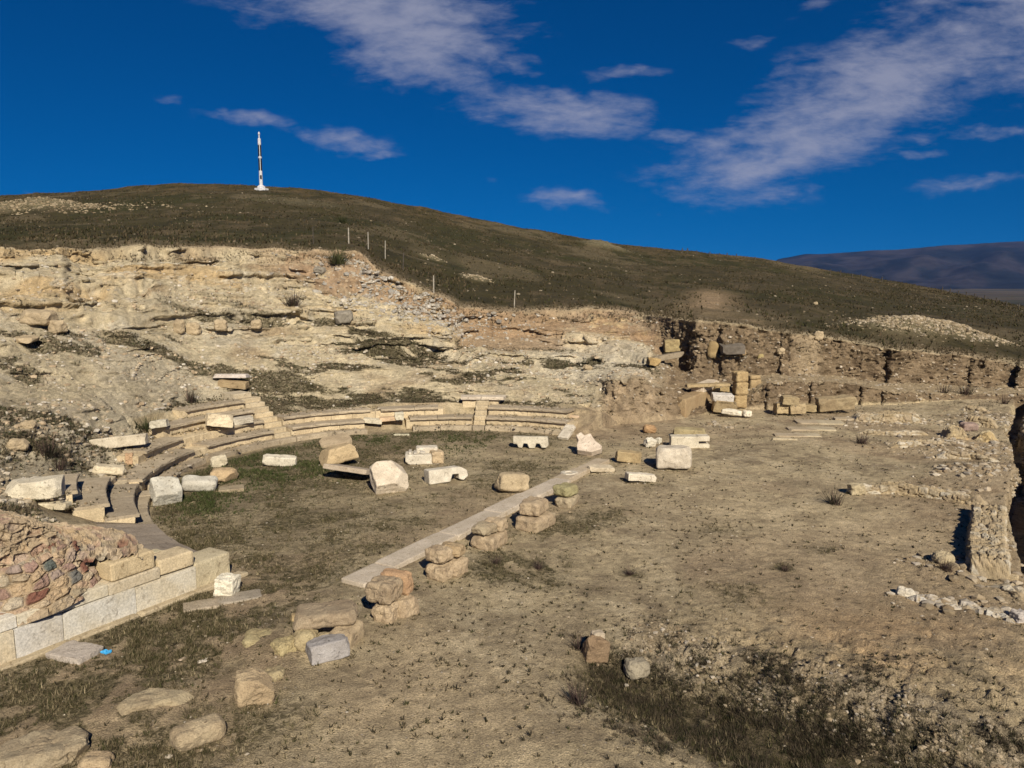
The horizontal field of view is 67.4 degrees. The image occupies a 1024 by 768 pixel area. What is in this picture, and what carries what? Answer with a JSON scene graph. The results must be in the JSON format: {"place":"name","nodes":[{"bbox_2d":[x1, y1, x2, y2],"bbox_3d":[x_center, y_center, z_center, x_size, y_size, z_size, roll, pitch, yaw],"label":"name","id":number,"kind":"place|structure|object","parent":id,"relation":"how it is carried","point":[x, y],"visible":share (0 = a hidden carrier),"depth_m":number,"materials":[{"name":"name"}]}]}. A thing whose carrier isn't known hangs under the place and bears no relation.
{"place":"outdoors","nodes":[
{"label":"outdoors","id":0,"kind":"place"},
{"bbox_2d":[0,394,1023,767],"bbox_3d":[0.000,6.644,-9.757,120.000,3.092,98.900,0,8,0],"label":"ground","id":1,"kind":"structure","parent":0,"point":[764,506],"depth_m":14.24,"materials":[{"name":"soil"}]},
{"bbox_2d":[4,474,65,499],"bbox_3d":[-10.950,2.395,17.610,1.180,0.453,0.646,-3,8,-20],"label":"marble block","id":2,"kind":"object","parent":1,"relation":"on","point":[44,487],"depth_m":17.41,"materials":[{"name":"stone"}]},
{"bbox_2d":[0,726,90,767],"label":"boulder","id":3,"kind":"object","parent":1,"relation":"on","point":[50,748],"visible":1,"depth_m":9.61,"materials":[{"name":"stone"}]},
{"bbox_2d":[29,430,69,458],"bbox_3d":[-12.532,1.612,20.792,1.433,0.741,1.419,-3,8,-22],"label":"dry plant","id":4,"kind":"object","parent":1,"relation":"on","point":[45,449],"visible":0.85,"depth_m":20.74,"materials":[{"name":"brown plant"}]},
{"bbox_2d":[37,500,71,509],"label":"flat stone","id":5,"kind":"object","parent":1,"relation":"on","point":[57,505],"visible":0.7,"depth_m":17.51,"materials":[{"name":"white stone"}]},
{"bbox_2d":[45,640,103,664],"bbox_3d":[-7.072,4.353,12.432,0.702,0.144,0.515,2,8,18],"label":"marble slab","id":6,"kind":"object","parent":1,"relation":"on","point":[76,652],"depth_m":12.34,"materials":[{"name":"stone"}]},
{"bbox_2d":[77,750,114,767],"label":"boulder","id":7,"kind":"object","parent":1,"relation":"on","point":[97,759],"visible":1,"depth_m":9.44,"materials":[{"name":"stone"}]},
{"bbox_2d":[40,473,153,523],"bbox_3d":[-10.440,3.014,19.428,2.418,1.392,3.354,-4,8,-26],"label":"seating wedge","id":8,"kind":"object","parent":1,"relation":"on","point":[131,507],"visible":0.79,"depth_m":18.86,"materials":[{"name":"stone"}]},
{"bbox_2d":[92,463,126,474],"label":"curved stone","id":9,"kind":"object","parent":1,"relation":"on","point":[111,469],"visible":0.99,"depth_m":21.92,"materials":[{"name":"white stone"}]},
{"bbox_2d":[0,566,247,670],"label":"marble wall","id":10,"kind":"structure","parent":1,"relation":"on","point":[103,605],"depth_m":13.29,"materials":[{"name":"stone"}]},
{"bbox_2d":[0,509,142,625],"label":"rubble wall","id":11,"kind":"structure","parent":10,"relation":"on","point":[46,569],"depth_m":12.95,"materials":[{"name":"stone"}]},
{"bbox_2d":[95,547,154,581],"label":"end block","id":12,"kind":"structure","parent":10,"relation":"on","point":[115,570],"depth_m":13.74,"materials":[{"name":"stone"}]},
{"bbox_2d":[154,546,193,574],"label":"end block","id":13,"kind":"structure","parent":10,"relation":"on","point":[166,561],"depth_m":14.65,"materials":[{"name":"stone"}]},
{"bbox_2d":[89,522,195,565],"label":"paving ramp","id":14,"kind":"structure","parent":1,"relation":"on","point":[150,536],"depth_m":17.62,"materials":[{"name":"stone"}]},
{"bbox_2d":[116,688,193,715],"bbox_3d":[-5.085,4.556,10.910,1.179,0.385,0.534,-5,9,-32],"label":"flat stone","id":15,"kind":"object","parent":1,"relation":"on","point":[149,698],"visible":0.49,"depth_m":10.81,"materials":[{"name":"stone"}]},
{"bbox_2d":[149,476,182,505],"bbox_3d":[-9.467,2.909,20.987,0.773,0.745,0.822,-6,10,-38],"label":"marble block","id":16,"kind":"object","parent":1,"relation":"on","point":[166,490],"depth_m":20.82,"materials":[{"name":"stone"}]},
{"bbox_2d":[169,713,225,751],"bbox_3d":[-4.123,4.576,10.090,0.686,0.321,0.386,-6,10,-40],"label":"boulder","id":17,"kind":"object","parent":1,"relation":"on","point":[198,732],"visible":1,"depth_m":9.98,"materials":[{"name":"stone"}]},
{"bbox_2d":[116,399,278,490],"bbox_3d":[-11.070,1.998,25.866,3.507,1.714,8.651,2,8,14],"label":"seating wedge","id":18,"kind":"object","parent":1,"relation":"on","point":[213,444],"visible":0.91,"depth_m":26.50,"materials":[{"name":"stone"}]},
{"bbox_2d":[205,413,232,427],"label":"marble block","id":19,"kind":"object","parent":18,"relation":"on","point":[218,420],"depth_m":27.13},
{"bbox_2d":[72,398,574,518],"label":"seat crumbs","id":20,"kind":"object","parent":18,"relation":"on","point":[171,452],"visible":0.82,"depth_m":27.67,"materials":[{"name":"stone"}]},
{"bbox_2d":[181,475,217,491],"bbox_3d":[-9.030,2.874,22.210,0.986,0.492,0.564,-2,8,-18],"label":"marble block","id":21,"kind":"object","parent":1,"relation":"on","point":[196,483],"depth_m":22.03,"materials":[{"name":"stone"}]},
{"bbox_2d":[183,598,219,612],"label":"flat stone","id":22,"kind":"object","parent":1,"relation":"on","point":[198,604],"visible":0.98,"depth_m":14.29,"materials":[{"name":"stone"}]},
{"bbox_2d":[191,547,229,587],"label":"end block","id":23,"kind":"structure","parent":1,"relation":"on","point":[210,564],"depth_m":15.32,"materials":[{"name":"stone"}]},
{"bbox_2d":[210,467,238,482],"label":"boulder","id":24,"kind":"object","parent":1,"relation":"on","point":[224,474],"visible":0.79,"depth_m":23.03,"materials":[{"name":"stone"}]},
{"bbox_2d":[213,572,240,595],"bbox_3d":[-5.508,3.897,14.854,0.424,0.407,0.394,1,8,5],"label":"marble cube","id":25,"kind":"object","parent":1,"relation":"on","point":[226,584],"visible":0.99,"depth_m":14.70,"materials":[{"name":"stone"}]},
{"bbox_2d":[213,589,261,605],"bbox_3d":[-5.245,4.087,14.700,0.868,0.072,0.457,-4,8,-25],"label":"flat stone","id":26,"kind":"object","parent":1,"relation":"on","point":[249,594],"visible":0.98,"depth_m":14.63,"materials":[{"name":"stone"}]},
{"bbox_2d":[233,667,274,707],"bbox_3d":[-3.732,4.376,11.100,0.550,0.451,0.474,-4,8,-25],"label":"boulder","id":27,"kind":"object","parent":1,"relation":"on","point":[254,686],"visible":1,"depth_m":10.96,"materials":[{"name":"stone"}]},
{"bbox_2d":[242,628,272,647],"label":"boulder","id":28,"kind":"object","parent":1,"relation":"on","point":[252,636],"visible":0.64,"depth_m":12.68,"materials":[{"name":"stone"}]},
{"bbox_2d":[222,390,295,444],"bbox_3d":[-9.776,1.372,29.883,3.742,1.886,0.990,6,10,38],"label":"stone stair","id":29,"kind":"object","parent":1,"relation":"on","point":[256,404],"visible":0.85,"depth_m":29.76,"materials":[{"name":"stone"}]},
{"bbox_2d":[264,665,284,681],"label":"boulder","id":30,"kind":"object","parent":1,"relation":"on","point":[275,673],"visible":0.7,"depth_m":11.68,"materials":[{"name":"stone"}]},
{"bbox_2d":[262,454,296,465],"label":"marble block","id":31,"kind":"object","parent":1,"relation":"on","point":[277,460],"depth_m":25.12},
{"bbox_2d":[270,635,296,656],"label":"boulder","id":32,"kind":"object","parent":1,"relation":"on","point":[282,646],"visible":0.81,"depth_m":12.34,"materials":[{"name":"stone"}]},
{"bbox_2d":[294,629,318,651],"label":"boulder","id":33,"kind":"object","parent":1,"relation":"on","point":[302,637],"visible":0.62,"depth_m":12.43,"materials":[{"name":"stone"}]},
{"bbox_2d":[305,633,349,664],"bbox_3d":[-2.971,4.250,12.365,0.646,0.366,0.478,-4,9,-28],"label":"grey block","id":34,"kind":"object","parent":1,"relation":"on","point":[325,648],"depth_m":12.20,"materials":[{"name":"stone"}]},
{"bbox_2d":[153,430,512,525],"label":"green grass","id":35,"kind":"structure","parent":1,"relation":"on","point":[212,502],"depth_m":23.96,"materials":[{"name":"green plant"}]},
{"bbox_2d":[319,433,351,447],"bbox_3d":[-6.522,2.106,28.340,1.164,0.395,0.766,-4,8,-25],"label":"marble slab","id":36,"kind":"object","parent":1,"relation":"on","point":[333,440],"depth_m":28.23,"materials":[{"name":"stone"}]},
{"bbox_2d":[319,444,358,465],"bbox_3d":[-5.705,2.340,25.277,1.225,0.740,0.681,-3,8,-22],"label":"boulder","id":37,"kind":"object","parent":1,"relation":"on","point":[341,453],"visible":0.95,"depth_m":25.04,"materials":[{"name":"stone"}]},
{"bbox_2d":[323,464,369,474],"bbox_3d":[-4.923,2.619,23.557,1.471,0.460,0.960,2,8,16],"label":"marble slab","id":38,"kind":"object","parent":1,"relation":"on","point":[351,469],"depth_m":23.12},
{"bbox_2d":[330,619,363,647],"bbox_3d":[-2.762,4.181,12.788,0.415,0.391,0.628,3,8,20],"label":"boulder","id":39,"kind":"object","parent":1,"relation":"on","point":[354,633],"visible":0.55,"depth_m":12.69,"materials":[{"name":"stone"}]},
{"bbox_2d":[293,599,357,630],"bbox_3d":[-3.142,3.900,12.986,1.074,0.316,0.753,-1,8,-8],"label":"flat boulder","id":40,"kind":"object","parent":39,"relation":"on","point":[334,613],"visible":1,"depth_m":12.71,"materials":[{"name":"stone"}]},
{"bbox_2d":[274,404,473,441],"bbox_3d":[-5.434,1.618,31.109,7.995,1.079,2.294,-3,8,-18],"label":"seating wedge","id":41,"kind":"object","parent":1,"relation":"on","point":[429,418],"visible":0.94,"depth_m":31.10,"materials":[{"name":"stone"}]},
{"bbox_2d":[73,398,573,516],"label":"joint weeds","id":42,"kind":"object","parent":41,"relation":"on","point":[268,430],"visible":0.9,"depth_m":28.03,"materials":[{"name":"green plant"}]},
{"bbox_2d":[363,411,403,423],"bbox_3d":[-5.225,1.376,31.280,1.652,0.465,0.514,-1,8,-4],"label":"fallen bench","id":43,"kind":"object","parent":41,"relation":"on","point":[396,417],"visible":0.98,"depth_m":31.12,"materials":[{"name":"white stone"}]},
{"bbox_2d":[369,460,408,494],"bbox_3d":[-3.534,2.685,22.190,1.066,0.872,0.985,-3,8,-24],"label":"marble block","id":44,"kind":"object","parent":1,"relation":"on","point":[389,476],"depth_m":21.96,"materials":[{"name":"stone"}]},
{"bbox_2d":[365,568,418,623],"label":"stone pier","id":45,"kind":"structure","parent":1,"relation":"on","point":[389,590],"depth_m":13.71,"materials":[{"name":"stone"}]},
{"bbox_2d":[405,445,443,464],"bbox_3d":[-2.925,2.377,25.743,1.298,0.543,0.802,-1,8,-6],"label":"carved block","id":46,"kind":"object","parent":1,"relation":"on","point":[426,454],"depth_m":25.46,"materials":[{"name":"white stone"}]},
{"bbox_2d":[424,465,467,484],"bbox_3d":[-1.995,2.738,23.278,1.281,0.459,0.469,-4,9,-28],"label":"notched block","id":47,"kind":"object","parent":1,"relation":"on","point":[437,475],"depth_m":23.06,"materials":[{"name":"white stone"}]},
{"bbox_2d":[425,541,468,581],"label":"stone pier","id":48,"kind":"structure","parent":1,"relation":"on","point":[448,559],"depth_m":15.64,"materials":[{"name":"stone"}]},
{"bbox_2d":[341,458,609,587],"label":"stage kerb","id":49,"kind":"structure","parent":1,"relation":"on","point":[406,555],"depth_m":18.24,"materials":[{"name":"stone"}]},
{"bbox_2d":[473,400,488,430],"bbox_3d":[-1.307,1.394,32.154,0.554,1.235,2.050,1,8,5],"label":"stone stair","id":50,"kind":"object","parent":1,"relation":"on","point":[481,414],"visible":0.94,"depth_m":32.03,"materials":[{"name":"stone"}]},
{"bbox_2d":[470,517,507,550],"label":"stone pier","id":51,"kind":"structure","parent":1,"relation":"on","point":[490,533],"depth_m":17.45,"materials":[{"name":"stone"}]},
{"bbox_2d":[31,351,974,767],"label":"base weeds","id":52,"kind":"object","parent":1,"relation":"on","point":[417,575],"visible":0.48,"depth_m":17.33,"materials":[{"name":"green plant"}]},
{"bbox_2d":[494,472,528,491],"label":"boulder","id":53,"kind":"object","parent":1,"relation":"on","point":[513,481],"visible":0.96,"depth_m":21.87,"materials":[{"name":"stone"}]},
{"bbox_2d":[0,429,1023,767],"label":"dry grass","id":54,"kind":"structure","parent":1,"relation":"on","point":[186,615],"depth_m":12.84,"materials":[{"name":"green plant"}]},
{"bbox_2d":[0,400,1023,767],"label":"ground weeds","id":55,"kind":"object","parent":1,"relation":"on","point":[486,756],"visible":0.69,"depth_m":13.10,"materials":[{"name":"green plant"}]},
{"bbox_2d":[45,356,979,758],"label":"base crumbs","id":56,"kind":"object","parent":1,"relation":"on","point":[419,606],"visible":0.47,"depth_m":16.76,"materials":[{"name":"stone"}]},
{"bbox_2d":[513,436,548,447],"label":"notched block","id":57,"kind":"object","parent":1,"relation":"on","point":[531,441],"depth_m":27.71,"materials":[{"name":"white stone"}]},
{"bbox_2d":[485,404,577,434],"bbox_3d":[0.748,1.562,31.522,3.984,1.073,1.900,3,8,19],"label":"seating wedge","id":58,"kind":"object","parent":1,"relation":"on","point":[523,417],"visible":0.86,"depth_m":31.35,"materials":[{"name":"stone"}]},
{"bbox_2d":[515,496,555,532],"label":"stone pier","id":59,"kind":"structure","parent":1,"relation":"on","point":[535,516],"depth_m":18.68,"materials":[{"name":"stone"}]},
{"bbox_2d":[553,482,578,508],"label":"stone pier","id":60,"kind":"structure","parent":1,"relation":"on","point":[566,493],"depth_m":20.54,"materials":[{"name":"stone"}]},
{"bbox_2d":[560,677,600,706],"bbox_3d":[0.949,4.422,11.013,0.679,0.380,0.764,0,8,0],"label":"dry plant","id":61,"kind":"object","parent":1,"relation":"on","point":[578,699],"visible":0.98,"depth_m":11.07,"materials":[{"name":"brown plant"}]},
{"bbox_2d":[576,432,601,455],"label":"stone block","id":62,"kind":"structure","parent":1,"relation":"on","point":[588,445],"depth_m":26.75,"materials":[{"name":"white stone"}]},
{"bbox_2d":[582,634,610,663],"bbox_3d":[1.371,4.294,12.523,0.422,0.477,0.322,-2,8,-12],"label":"standing stone","id":63,"kind":"object","parent":1,"relation":"on","point":[596,649],"visible":0.98,"depth_m":12.40,"materials":[{"name":"stone"}]},
{"bbox_2d":[615,449,641,462],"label":"block","id":64,"kind":"object","parent":1,"relation":"on","point":[628,456],"depth_m":25.57,"materials":[{"name":"stone"}]},
{"bbox_2d":[623,657,649,679],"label":"boulder","id":65,"kind":"object","parent":1,"relation":"on","point":[635,668],"visible":1,"depth_m":12.21,"materials":[{"name":"stone"}]},
{"bbox_2d":[624,472,655,481],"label":"marble block","id":66,"kind":"object","parent":1,"relation":"on","point":[639,476],"depth_m":23.11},
{"bbox_2d":[656,445,691,468],"bbox_3d":[5.250,2.372,24.942,1.159,0.765,0.854,2,8,12],"label":"marble block","id":67,"kind":"object","parent":1,"relation":"on","point":[674,456],"depth_m":24.57,"materials":[{"name":"stone"}]},
{"bbox_2d":[669,434,709,447],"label":"grooved block","id":68,"kind":"object","parent":1,"relation":"on","point":[691,440],"depth_m":27.88,"materials":[{"name":"white stone"}]},
{"bbox_2d":[677,379,718,417],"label":"stone block","id":69,"kind":"structure","parent":1,"relation":"on","point":[696,397],"depth_m":34.83,"materials":[{"name":"white stone"}]},
{"bbox_2d":[523,601,1023,767],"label":"scrub","id":70,"kind":"object","parent":1,"relation":"on","point":[733,732],"visible":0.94,"depth_m":10.88,"materials":[{"name":"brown plant"}]},
{"bbox_2d":[613,613,1011,767],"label":"rubble","id":71,"kind":"object","parent":1,"relation":"on","point":[795,699],"visible":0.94,"depth_m":10.93,"materials":[{"name":"stone"}]},
{"bbox_2d":[772,417,853,439],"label":"paving","id":72,"kind":"structure","parent":1,"relation":"on","point":[836,421],"depth_m":31.32,"materials":[{"name":"stone"}]},
{"bbox_2d":[815,394,856,412],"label":"stone block","id":73,"kind":"structure","parent":1,"relation":"on","point":[834,403],"depth_m":35.53,"materials":[{"name":"stone"}]},
{"bbox_2d":[697,409,1023,620],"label":"rubble","id":74,"kind":"object","parent":1,"relation":"on","point":[1018,485],"visible":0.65,"depth_m":23.57,"materials":[{"name":"stone"}]},
{"bbox_2d":[851,410,921,422],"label":"rubble wall","id":75,"kind":"structure","parent":1,"relation":"on","point":[889,416],"depth_m":33.05,"materials":[{"name":"stone"}]},
{"bbox_2d":[857,429,927,435],"bbox_3d":[15.088,1.966,30.362,2.760,0.325,0.620,1,8,11],"label":"foundation edge","id":76,"kind":"object","parent":1,"relation":"on","point":[894,433],"visible":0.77,"depth_m":30.22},
{"bbox_2d":[846,481,988,504],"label":"rubble wall","id":77,"kind":"structure","parent":1,"relation":"on","point":[903,488],"depth_m":21.62,"materials":[{"name":"stone"}]},
{"bbox_2d":[887,439,952,447],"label":"rubble wall","id":78,"kind":"structure","parent":1,"relation":"on","point":[900,443],"depth_m":28.09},
{"bbox_2d":[931,550,954,563],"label":"boulder","id":79,"kind":"object","parent":1,"relation":"on","point":[939,555],"visible":0.86,"depth_m":16.45,"materials":[{"name":"stone"}]},
{"bbox_2d":[939,425,968,439],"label":"rock","id":80,"kind":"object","parent":1,"relation":"on","point":[956,432],"depth_m":29.27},
{"bbox_2d":[908,593,1014,623],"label":"rubble wall","id":81,"kind":"structure","parent":1,"relation":"on","point":[1003,615],"depth_m":14.04,"materials":[{"name":"stone"}]},
{"bbox_2d":[935,450,999,461],"bbox_3d":[15.601,2.500,26.271,2.005,0.347,0.688,6,9,37],"label":"foundation edge","id":82,"kind":"object","parent":1,"relation":"on","point":[949,454],"visible":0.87,"depth_m":26.27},
{"bbox_2d":[964,415,998,428],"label":"rubble wall","id":83,"kind":"structure","parent":1,"relation":"on","point":[985,421],"depth_m":32.02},
{"bbox_2d":[965,501,1011,580],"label":"rubble wall","id":84,"kind":"structure","parent":1,"relation":"on","point":[988,555],"depth_m":17.13,"materials":[{"name":"stone"}]},
{"bbox_2d":[989,583,1023,601],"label":"foundation edge","id":85,"kind":"object","parent":1,"relation":"on","point":[1015,591],"visible":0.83,"depth_m":14.88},
{"bbox_2d":[0,245,1023,462],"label":"rock slope","id":86,"kind":"structure","parent":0,"point":[397,376],"depth_m":37.10,"materials":[{"name":"stone"}]},
{"bbox_2d":[6,438,29,450],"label":"boulder","id":87,"kind":"object","parent":86,"relation":"on","point":[22,444],"visible":1,"depth_m":20.21,"materials":[{"name":"stone"}]},
{"bbox_2d":[19,309,58,325],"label":"boulder","id":88,"kind":"object","parent":86,"relation":"on","point":[44,317],"visible":0.91,"depth_m":29.35,"materials":[{"name":"stone"}]},
{"bbox_2d":[48,320,67,333],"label":"boulder","id":89,"kind":"object","parent":86,"relation":"on","point":[57,326],"visible":0.98,"depth_m":29.52,"materials":[{"name":"stone"}]},
{"bbox_2d":[88,433,148,448],"bbox_3d":[-12.341,1.812,23.983,1.777,0.494,0.464,-2,8,-12],"label":"marble slab","id":90,"kind":"object","parent":86,"relation":"on","point":[125,441],"depth_m":23.82,"materials":[{"name":"stone"}]},
{"bbox_2d":[218,379,248,389],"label":"block","id":91,"kind":"object","parent":86,"relation":"on","point":[234,384],"depth_m":31.82,"materials":[{"name":"stone"}]},
{"bbox_2d":[0,287,663,522],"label":"slope weeds","id":92,"kind":"object","parent":86,"relation":"on","point":[32,447],"visible":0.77,"depth_m":32.83,"materials":[{"name":"green plant"}]},
{"bbox_2d":[0,250,672,522],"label":"slope rubble","id":93,"kind":"object","parent":86,"relation":"on","point":[106,429],"visible":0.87,"depth_m":33.91,"materials":[{"name":"stone"}]},
{"bbox_2d":[318,241,355,263],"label":"dry plant","id":94,"kind":"object","parent":86,"relation":"on","point":[340,258],"visible":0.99,"depth_m":43.80,"materials":[{"name":"green plant"}]},
{"bbox_2d":[334,310,352,323],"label":"boulder","id":95,"kind":"object","parent":86,"relation":"on","point":[345,316],"visible":0.99,"depth_m":39.04,"materials":[{"name":"stone"}]},
{"bbox_2d":[264,251,636,345],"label":"slope rubble","id":96,"kind":"object","parent":86,"relation":"on","point":[391,291],"visible":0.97,"depth_m":42.42,"materials":[{"name":"stone"}]},
{"bbox_2d":[461,395,505,406],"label":"bench slab","id":97,"kind":"structure","parent":86,"relation":"on","point":[469,400],"depth_m":32.78,"materials":[{"name":"stone"}]},
{"bbox_2d":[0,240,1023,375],"bbox_3d":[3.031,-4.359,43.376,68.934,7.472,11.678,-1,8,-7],"label":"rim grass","id":98,"kind":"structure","parent":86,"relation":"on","point":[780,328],"depth_m":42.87,"materials":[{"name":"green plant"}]},
{"bbox_2d":[719,343,744,354],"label":"grey slab","id":99,"kind":"structure","parent":86,"relation":"on","point":[731,349],"depth_m":38.66,"materials":[{"name":"stone"}]},
{"bbox_2d":[732,370,748,407],"bbox_3d":[10.910,0.249,36.758,0.703,1.790,0.621,-1,8,-7],"label":"pillar stub","id":100,"kind":"object","parent":86,"relation":"on","point":[740,385],"visible":0.91,"depth_m":36.50,"materials":[{"name":"stone"}]},
{"bbox_2d":[601,323,1023,415],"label":"wall stones","id":101,"kind":"object","parent":86,"relation":"on","point":[808,389],"depth_m":39.69,"materials":[{"name":"stone"}]},
{"bbox_2d":[0,183,1023,366],"bbox_3d":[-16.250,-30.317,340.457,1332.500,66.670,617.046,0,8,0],"label":"hill","id":102,"kind":"structure","parent":0,"point":[708,296],"depth_m":74.17,"materials":[{"name":"plant"}]},
{"bbox_2d":[0,196,207,214],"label":"gravel heap","id":103,"kind":"object","parent":102,"relation":"on","point":[54,204],"visible":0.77,"depth_m":88.62,"materials":[{"name":"gravel"}]},
{"bbox_2d":[7,190,1020,353],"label":"hill stones","id":104,"kind":"object","parent":102,"relation":"on","point":[553,272],"visible":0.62,"depth_m":68.92,"materials":[{"name":"stone"}]},
{"bbox_2d":[824,315,957,339],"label":"gravel heap","id":105,"kind":"object","parent":102,"relation":"on","point":[892,323],"visible":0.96,"depth_m":48.52,"materials":[{"name":"gravel"}]},
{"bbox_2d":[847,315,1006,348],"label":"gravel heap","id":106,"kind":"object","parent":102,"relation":"on","point":[919,318],"visible":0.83,"depth_m":48.91,"materials":[{"name":"gravel"}]},
{"bbox_2d":[923,316,1019,345],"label":"gravel heap","id":107,"kind":"object","parent":102,"relation":"on","point":[970,331],"visible":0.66,"depth_m":49.20,"materials":[{"name":"gravel"}]},
{"bbox_2d":[0,0,1023,260],"label":"sky","id":108,"kind":"structure","parent":0,"point":[775,130],"materials":[{"name":"blue"}]},
{"bbox_2d":[776,241,1023,288],"bbox_3d":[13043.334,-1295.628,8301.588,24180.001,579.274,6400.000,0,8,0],"label":"distant hills","id":109,"kind":"structure","parent":0,"point":[998,265],"depth_m":6827.73,"materials":[{"name":"grey"}]},
{"bbox_2d":[943,289,1023,304],"bbox_3d":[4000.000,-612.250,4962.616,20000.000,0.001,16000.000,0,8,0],"label":"valley","id":110,"kind":"structure","parent":0,"point":[1013,296],"depth_m":3190.49,"materials":[{"name":"grey"}]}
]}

